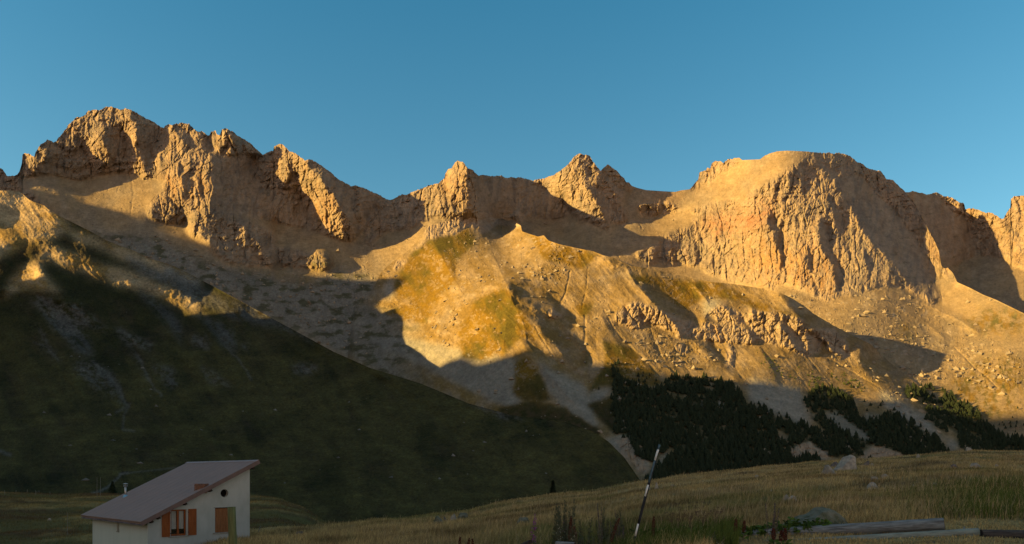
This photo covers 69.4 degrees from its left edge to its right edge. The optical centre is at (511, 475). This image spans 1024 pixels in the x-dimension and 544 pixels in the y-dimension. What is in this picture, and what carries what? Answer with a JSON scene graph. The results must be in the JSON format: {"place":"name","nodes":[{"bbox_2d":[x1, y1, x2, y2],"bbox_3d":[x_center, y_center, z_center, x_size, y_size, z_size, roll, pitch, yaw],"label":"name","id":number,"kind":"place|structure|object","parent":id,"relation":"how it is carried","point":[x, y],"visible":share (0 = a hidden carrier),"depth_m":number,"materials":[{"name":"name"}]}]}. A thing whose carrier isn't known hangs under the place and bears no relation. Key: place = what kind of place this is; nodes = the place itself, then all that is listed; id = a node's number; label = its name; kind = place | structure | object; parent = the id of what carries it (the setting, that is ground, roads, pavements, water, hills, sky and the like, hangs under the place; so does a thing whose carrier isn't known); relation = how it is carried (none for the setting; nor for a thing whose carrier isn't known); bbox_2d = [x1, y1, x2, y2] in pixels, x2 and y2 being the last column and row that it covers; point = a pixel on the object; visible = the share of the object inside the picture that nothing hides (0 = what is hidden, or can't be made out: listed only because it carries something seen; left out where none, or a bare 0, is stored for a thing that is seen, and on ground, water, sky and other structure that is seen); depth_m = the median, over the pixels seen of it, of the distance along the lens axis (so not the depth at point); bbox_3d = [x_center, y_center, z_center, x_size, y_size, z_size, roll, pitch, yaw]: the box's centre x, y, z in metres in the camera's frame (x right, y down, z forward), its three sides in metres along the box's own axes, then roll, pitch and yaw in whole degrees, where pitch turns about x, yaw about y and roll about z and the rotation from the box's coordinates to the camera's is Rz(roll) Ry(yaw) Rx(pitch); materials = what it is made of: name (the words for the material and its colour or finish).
{"place":"outdoors","nodes":[
{"label":"outdoors","id":0,"kind":"place"},
{"bbox_2d":[0,491,326,543],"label":"pasture","id":1,"kind":"structure","parent":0,"point":[69,539],"depth_m":103.43,"materials":[{"name":"green plant"}]},
{"bbox_2d":[81,460,259,543],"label":"house","id":2,"kind":"structure","parent":1,"relation":"on","point":[188,502],"depth_m":40.94,"materials":[{"name":"grey paint"}]},
{"bbox_2d":[171,509,185,535],"bbox_3d":[-17.744,2.495,39.235,0.103,1.390,0.808,0,0,44],"label":"window","id":3,"kind":"structure","parent":2,"relation":"in","point":[176,515],"depth_m":39.22,"materials":[{"name":"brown wood"}]},
{"bbox_2d":[0,191,639,523],"bbox_3d":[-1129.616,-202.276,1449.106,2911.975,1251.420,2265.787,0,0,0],"label":"grassy mountain","id":4,"kind":"structure","parent":0,"point":[185,340],"depth_m":853.59,"materials":[{"name":"green plant"}]},
{"bbox_2d":[107,481,116,493],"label":"bushy tree","id":5,"kind":"object","parent":4,"relation":"on","point":[112,489],"visible":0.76,"depth_m":441.01,"materials":[{"name":"green plant"}]},
{"bbox_2d":[42,314,546,483],"bbox_3d":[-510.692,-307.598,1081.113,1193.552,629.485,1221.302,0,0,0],"label":"slope stones","id":6,"kind":"object","parent":4,"relation":"on","point":[85,479],"visible":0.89,"depth_m":655.91,"materials":[{"name":"grey stone"}]},
{"bbox_2d":[0,106,1023,450],"bbox_3d":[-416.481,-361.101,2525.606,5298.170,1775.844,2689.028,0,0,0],"label":"rocky mountain","id":7,"kind":"structure","parent":0,"point":[842,234],"depth_m":2349.46,"materials":[{"name":"beige stone"}]},
{"bbox_2d":[48,167,1023,423],"bbox_3d":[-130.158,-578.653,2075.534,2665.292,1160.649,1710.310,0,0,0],"label":"scree boulders","id":8,"kind":"object","parent":7,"relation":"on","point":[956,369],"visible":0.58,"depth_m":1777.39,"materials":[{"name":"beige stone"}]},
{"bbox_2d":[348,210,1017,480],"bbox_3d":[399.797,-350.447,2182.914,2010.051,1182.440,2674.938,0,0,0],"label":"rocky spur","id":9,"kind":"structure","parent":7,"relation":"attached to","point":[701,322],"depth_m":1487.85,"materials":[{"name":"beige stone"}]},
{"bbox_2d":[634,446,639,454],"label":"conifer tree","id":10,"kind":"object","parent":9,"relation":"on","point":[636,452],"visible":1,"depth_m":980.45,"materials":[{"name":"green plant"}]},
{"bbox_2d":[349,222,965,459],"bbox_3d":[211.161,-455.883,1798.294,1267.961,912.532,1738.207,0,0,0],"label":"scree boulders","id":11,"kind":"object","parent":9,"relation":"on","point":[542,278],"visible":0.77,"depth_m":1445.69,"materials":[{"name":"beige stone"}]},
{"bbox_2d":[700,463,705,471],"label":"conifer tree","id":12,"kind":"object","parent":9,"relation":"on","point":[702,468],"visible":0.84,"depth_m":990.33,"materials":[{"name":"green plant"}]},
{"bbox_2d":[761,353,861,390],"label":"pine scrub","id":13,"kind":"object","parent":9,"relation":"on","point":[815,380],"visible":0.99,"depth_m":1398.16,"materials":[{"name":"green plant"}]},
{"bbox_2d":[607,359,1023,479],"bbox_3d":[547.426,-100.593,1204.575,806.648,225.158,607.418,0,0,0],"label":"conifer forest","id":14,"kind":"object","parent":9,"relation":"on","point":[883,429],"visible":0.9,"depth_m":1200.51,"materials":[{"name":"green plant"}]},
{"bbox_2d":[0,0,1023,218],"label":"sky","id":15,"kind":"structure","parent":0,"point":[386,96],"materials":[{"name":"blue"}]},
{"bbox_2d":[195,448,1023,543],"bbox_3d":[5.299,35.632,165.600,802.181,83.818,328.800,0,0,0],"label":"meadow","id":16,"kind":"structure","parent":0,"point":[916,539],"depth_m":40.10,"materials":[{"name":"green plant"}]},
{"bbox_2d":[227,507,236,543],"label":"wooden post","id":17,"kind":"object","parent":16,"relation":"on","point":[232,534],"visible":1,"depth_m":10.95,"materials":[{"name":"green wood"}]},
{"bbox_2d":[434,516,442,523],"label":"boulder","id":18,"kind":"object","parent":16,"relation":"on","point":[438,518],"visible":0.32,"depth_m":43.24,"materials":[{"name":"stone"}]},
{"bbox_2d":[458,512,467,518],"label":"boulder","id":19,"kind":"object","parent":16,"relation":"on","point":[463,514],"visible":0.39,"depth_m":51.33,"materials":[{"name":"stone"}]},
{"bbox_2d":[517,517,528,523],"bbox_3d":[0.491,1.992,30.247,0.602,0.607,0.586,0,0,20],"label":"boulder","id":20,"kind":"object","parent":16,"relation":"on","point":[523,519],"visible":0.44,"depth_m":30.11,"materials":[{"name":"stone"}]},
{"bbox_2d":[521,540,531,543],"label":"boulder","id":21,"kind":"object","parent":16,"relation":"on","point":[528,542],"visible":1,"depth_m":10.81,"materials":[{"name":"grey stone"}]},
{"bbox_2d":[530,522,535,543],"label":"fireweed plant","id":22,"kind":"object","parent":16,"relation":"on","point":[533,538],"visible":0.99,"depth_m":14.62,"materials":[{"name":"green plant"}]},
{"bbox_2d":[548,480,557,493],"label":"spruce tree","id":23,"kind":"object","parent":16,"relation":"on","point":[552,489],"visible":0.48,"depth_m":95.84,"materials":[{"name":"green plant"}]},
{"bbox_2d":[554,500,569,543],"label":"mugwort clump","id":24,"kind":"object","parent":16,"relation":"on","point":[565,536],"visible":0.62,"depth_m":14.07,"materials":[{"name":"green plant"}]},
{"bbox_2d":[551,499,575,543],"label":"mugwort clump","id":25,"kind":"object","parent":16,"relation":"on","point":[554,529],"visible":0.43,"depth_m":14.52,"materials":[{"name":"green plant"}]},
{"bbox_2d":[555,522,572,541],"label":"blossoming weed","id":26,"kind":"object","parent":16,"relation":"on","point":[559,535],"visible":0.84,"depth_m":12.89,"materials":[{"name":"green plant"}]},
{"bbox_2d":[555,541,575,543],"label":"boulder","id":27,"kind":"object","parent":16,"relation":"on","point":[558,542],"visible":1,"depth_m":11.88,"materials":[{"name":"grey stone"}]},
{"bbox_2d":[557,510,583,542],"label":"mugwort clump","id":28,"kind":"object","parent":16,"relation":"on","point":[569,516],"visible":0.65,"depth_m":13.87,"materials":[{"name":"green plant"}]},
{"bbox_2d":[568,516,572,541],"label":"dock plant","id":29,"kind":"object","parent":16,"relation":"on","point":[570,527],"visible":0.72,"depth_m":13.51,"materials":[{"name":"brown plant"}]},
{"bbox_2d":[571,524,592,543],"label":"blossoming weed","id":30,"kind":"object","parent":16,"relation":"on","point":[574,540],"visible":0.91,"depth_m":12.71,"materials":[{"name":"green plant"}]},
{"bbox_2d":[578,515,610,543],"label":"mugwort clump","id":31,"kind":"object","parent":16,"relation":"on","point":[593,541],"visible":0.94,"depth_m":13.14,"materials":[{"name":"green plant"}]},
{"bbox_2d":[597,503,602,543],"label":"seed spike plant","id":32,"kind":"object","parent":16,"relation":"on","point":[599,523],"visible":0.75,"depth_m":13.94,"materials":[{"name":"green plant"}]},
{"bbox_2d":[595,507,618,543],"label":"mugwort clump","id":33,"kind":"object","parent":16,"relation":"on","point":[605,530],"visible":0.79,"depth_m":14.09,"materials":[{"name":"green plant"}]},
{"bbox_2d":[610,518,619,541],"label":"dock plant","id":34,"kind":"object","parent":16,"relation":"on","point":[617,522],"visible":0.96,"depth_m":13.61,"materials":[{"name":"brown plant"}]},
{"bbox_2d":[610,511,624,540],"bbox_3d":[2.058,1.079,14.165,0.393,0.882,0.144,0,0,-40],"label":"seed spike plant","id":35,"kind":"object","parent":16,"relation":"on","point":[618,528],"visible":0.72,"depth_m":14.16,"materials":[{"name":"green plant"}]},
{"bbox_2d":[613,507,625,539],"bbox_3d":[2.138,1.050,14.590,0.261,0.886,0.284,0,0,-31],"label":"mugwort clump","id":36,"kind":"object","parent":16,"relation":"on","point":[620,529],"visible":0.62,"depth_m":14.61,"materials":[{"name":"green plant"}]},
{"bbox_2d":[633,444,659,543],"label":"snow pole","id":37,"kind":"object","parent":16,"relation":"on","point":[646,492],"visible":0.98,"depth_m":13.48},
{"bbox_2d":[651,516,655,535],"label":"dock plant","id":38,"kind":"object","parent":16,"relation":"on","point":[653,527],"visible":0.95,"depth_m":13.77,"materials":[{"name":"brown plant"}]},
{"bbox_2d":[639,526,672,534],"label":"leafy plant","id":39,"kind":"object","parent":16,"relation":"on","point":[650,531],"visible":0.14,"depth_m":14.34,"materials":[{"name":"green plant"}]},
{"bbox_2d":[665,507,685,525],"bbox_3d":[3.248,0.938,14.603,0.356,0.788,0.342,0,0,-39],"label":"dry umbel plant","id":40,"kind":"object","parent":16,"relation":"on","point":[671,521],"visible":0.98,"depth_m":14.64,"materials":[{"name":"brown plant"}]},
{"bbox_2d":[681,505,698,531],"bbox_3d":[3.405,0.930,14.180,0.298,0.752,0.378,0,0,-38],"label":"dry umbel plant","id":41,"kind":"object","parent":16,"relation":"on","point":[689,517],"visible":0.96,"depth_m":14.14,"materials":[{"name":"brown plant"}]},
{"bbox_2d":[702,506,724,525],"bbox_3d":[4.000,0.926,14.754,0.469,0.673,0.406,0,0,0],"label":"dry umbel plant","id":42,"kind":"object","parent":16,"relation":"on","point":[715,513],"visible":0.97,"depth_m":14.74,"materials":[{"name":"brown plant"}]},
{"bbox_2d":[706,531,724,543],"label":"blossoming weed","id":43,"kind":"object","parent":16,"relation":"on","point":[716,539],"visible":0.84,"depth_m":12.59,"materials":[{"name":"green plant"}]},
{"bbox_2d":[734,519,740,533],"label":"dock plant","id":44,"kind":"object","parent":16,"relation":"on","point":[736,524],"visible":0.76,"depth_m":13.81,"materials":[{"name":"brown plant"}]},
{"bbox_2d":[740,521,749,539],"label":"dock plant","id":45,"kind":"object","parent":16,"relation":"on","point":[744,533],"visible":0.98,"depth_m":13.81,"materials":[{"name":"green plant"}]},
{"bbox_2d":[741,525,766,535],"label":"leafy plant","id":46,"kind":"object","parent":16,"relation":"on","point":[762,531],"visible":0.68,"depth_m":14.65,"materials":[{"name":"green plant"}]},
{"bbox_2d":[514,473,1023,543],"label":"green undergrowth","id":47,"kind":"object","parent":16,"relation":"on","point":[726,526],"visible":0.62,"depth_m":15.69,"materials":[{"name":"green plant"}]},
{"bbox_2d":[754,522,783,531],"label":"leafy plant","id":48,"kind":"object","parent":16,"relation":"on","point":[764,526],"visible":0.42,"depth_m":14.67,"materials":[{"name":"green plant"}]},
{"bbox_2d":[765,503,773,534],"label":"seed spike plant","id":49,"kind":"object","parent":16,"relation":"on","point":[767,518],"visible":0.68,"depth_m":13.25,"materials":[{"name":"brown plant"}]},
{"bbox_2d":[768,528,778,543],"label":"dock plant","id":50,"kind":"object","parent":16,"relation":"on","point":[773,533],"visible":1,"depth_m":12.39,"materials":[{"name":"brown plant"}]},
{"bbox_2d":[772,502,779,530],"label":"seed spike plant","id":51,"kind":"object","parent":16,"relation":"on","point":[773,522],"visible":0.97,"depth_m":12.98,"materials":[{"name":"plant"}]},
{"bbox_2d":[774,530,784,543],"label":"dock plant","id":52,"kind":"object","parent":16,"relation":"on","point":[780,537],"visible":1,"depth_m":12.28,"materials":[{"name":"brown plant"}]},
{"bbox_2d":[769,520,800,534],"bbox_3d":[5.393,1.024,14.558,0.615,0.271,0.537,0,0,30],"label":"leafy plant","id":53,"kind":"object","parent":16,"relation":"on","point":[779,528],"visible":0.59,"depth_m":14.38,"materials":[{"name":"green plant"}]},
{"bbox_2d":[780,528,792,543],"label":"dock plant","id":54,"kind":"object","parent":16,"relation":"on","point":[785,538],"visible":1,"depth_m":12.18,"materials":[{"name":"brown plant"}]},
{"bbox_2d":[782,516,812,533],"bbox_3d":[5.676,0.970,14.527,0.637,0.334,0.545,0,0,45],"label":"leafy plant","id":55,"kind":"object","parent":16,"relation":"on","point":[806,525],"visible":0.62,"depth_m":14.48,"materials":[{"name":"green plant"}]},
{"bbox_2d":[793,517,831,526],"bbox_3d":[5.851,0.973,14.461,0.755,0.296,0.684,0,0,21],"label":"leafy plant","id":56,"kind":"object","parent":16,"relation":"on","point":[825,522],"visible":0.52,"depth_m":14.47,"materials":[{"name":"green plant"}]},
{"bbox_2d":[782,507,847,524],"bbox_3d":[6.222,1.044,15.354,1.764,0.800,1.074,0,0,0],"label":"boulder","id":57,"kind":"object","parent":16,"relation":"on","point":[831,516],"visible":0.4,"depth_m":15.18,"materials":[{"name":"stone"}]},
{"bbox_2d":[822,465,834,474],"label":"boulder","id":58,"kind":"object","parent":16,"relation":"on","point":[827,469],"visible":0.43,"depth_m":49.66,"materials":[{"name":"stone"}]},
{"bbox_2d":[741,518,944,535],"bbox_3d":[6.061,1.040,14.157,3.849,0.561,0.238,0,0,27],"label":"log","id":59,"kind":"object","parent":16,"relation":"on","point":[918,525],"visible":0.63,"depth_m":13.70,"materials":[{"name":"grey wood"}]},
{"bbox_2d":[833,455,856,470],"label":"boulder","id":60,"kind":"object","parent":16,"relation":"on","point":[849,461],"visible":0.54,"depth_m":56.04,"materials":[{"name":"stone"}]},
{"bbox_2d":[765,528,980,540],"bbox_3d":[6.302,1.121,13.100,3.469,0.456,0.167,0,0,17],"label":"log","id":61,"kind":"object","parent":16,"relation":"on","point":[960,532],"visible":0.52,"depth_m":12.81,"materials":[{"name":"wood"}]},
{"bbox_2d":[867,482,878,488],"bbox_3d":[16.708,0.576,34.239,0.737,0.559,0.604,0,0,0],"label":"boulder","id":62,"kind":"object","parent":16,"relation":"on","point":[869,484],"visible":0.37,"depth_m":34.12,"materials":[{"name":"stone"}]},
{"bbox_2d":[970,463,981,467],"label":"stone","id":63,"kind":"object","parent":16,"relation":"on","point":[974,464],"visible":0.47,"depth_m":48.49,"materials":[{"name":"grey stone"}]},
{"bbox_2d":[980,529,1023,538],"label":"log","id":64,"kind":"object","parent":16,"relation":"on","point":[1019,534],"visible":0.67,"depth_m":12.37,"materials":[{"name":"brown wood"}]},
{"bbox_2d":[906,191,1023,312],"bbox_3d":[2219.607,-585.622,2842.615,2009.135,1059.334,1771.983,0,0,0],"label":"mountain wall","id":65,"kind":"structure","parent":0,"point":[981,252],"depth_m":2704.28,"materials":[{"name":"beige stone"}]}
]}

